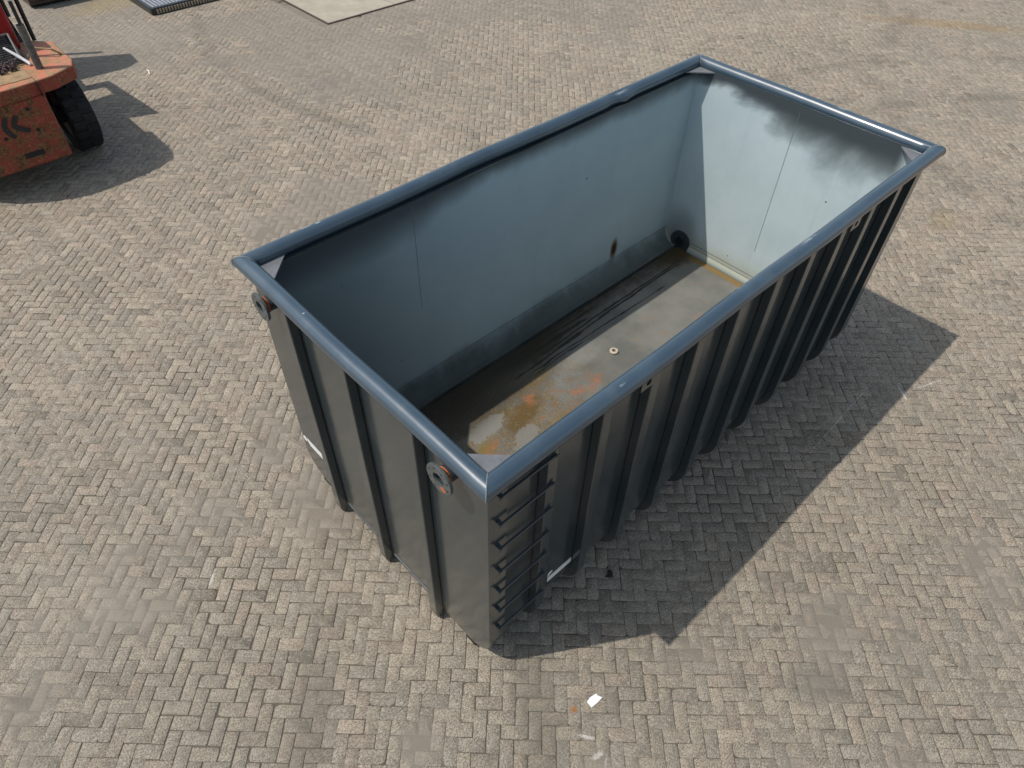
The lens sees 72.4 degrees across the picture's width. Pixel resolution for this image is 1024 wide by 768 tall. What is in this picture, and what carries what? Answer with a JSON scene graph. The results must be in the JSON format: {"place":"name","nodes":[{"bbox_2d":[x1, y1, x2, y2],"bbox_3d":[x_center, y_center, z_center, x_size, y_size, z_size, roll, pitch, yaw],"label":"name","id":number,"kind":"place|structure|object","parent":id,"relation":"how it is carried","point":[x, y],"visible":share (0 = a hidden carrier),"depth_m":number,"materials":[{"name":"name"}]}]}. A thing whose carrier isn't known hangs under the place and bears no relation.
{"place":"outdoors","nodes":[
{"label":"outdoors","id":0,"kind":"place"},
{"bbox_2d":[0,0,1023,767],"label":"paving","id":1,"kind":"structure","parent":0,"point":[734,714],"depth_m":6.63,"materials":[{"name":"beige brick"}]},
{"bbox_2d":[24,0,63,7],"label":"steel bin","id":2,"kind":"object","parent":1,"relation":"on","point":[34,3],"visible":1,"depth_m":14.27,"materials":[{"name":"black metal"}]},
{"bbox_2d":[0,0,103,177],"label":"forklift truck","id":3,"kind":"object","parent":1,"relation":"on","point":[43,100],"visible":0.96,"depth_m":9.22,"materials":[{"name":"orange paint"}]},
{"bbox_2d":[0,59,16,74],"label":"chain","id":4,"kind":"object","parent":3,"relation":"on","point":[6,66],"visible":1,"depth_m":8.98,"materials":[{"name":"metal"}]},
{"bbox_2d":[3,47,30,65],"bbox_3d":[-6.445,-4.277,9.120,0.358,0.182,0.055,16,49,13],"label":"metal handle","id":5,"kind":"object","parent":3,"relation":"on","point":[18,56],"visible":1,"depth_m":9.11,"materials":[{"name":"white metal"}]},
{"bbox_2d":[130,0,214,15],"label":"slatted metal rack","id":6,"kind":"object","parent":1,"relation":"on","point":[160,7],"visible":1,"depth_m":14.26,"materials":[{"name":"black metal"}]},
{"bbox_2d":[231,53,945,648],"bbox_3d":[0.875,-0.610,6.248,5.316,2.452,2.629,-34,56,-28],"label":"waste container","id":7,"kind":"object","parent":1,"relation":"on","point":[523,369],"visible":1,"depth_m":6.17,"materials":[{"name":"grey metal"}]},
{"bbox_2d":[587,694,601,707],"bbox_3d":[0.607,2.331,5.166,0.113,0.005,0.063,-34,56,-28],"label":"paper scrap","id":8,"kind":"object","parent":1,"relation":"on","point":[593,700],"visible":1,"depth_m":5.16,"materials":[{"name":"white paper"}]},
{"bbox_2d":[605,569,612,576],"bbox_3d":[0.810,1.587,5.865,0.067,0.004,0.070,1,47,0],"label":"dark scrap","id":9,"kind":"object","parent":1,"relation":"on","point":[609,573],"visible":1,"depth_m":5.86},
{"label":"ground","id":10,"kind":"structure","parent":0,"visible":0},
{"bbox_2d":[281,0,412,24],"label":"concrete slab","id":11,"kind":"structure","parent":10,"relation":"on","point":[327,12],"depth_m":14.57,"materials":[{"name":"beige concrete"}]}
]}

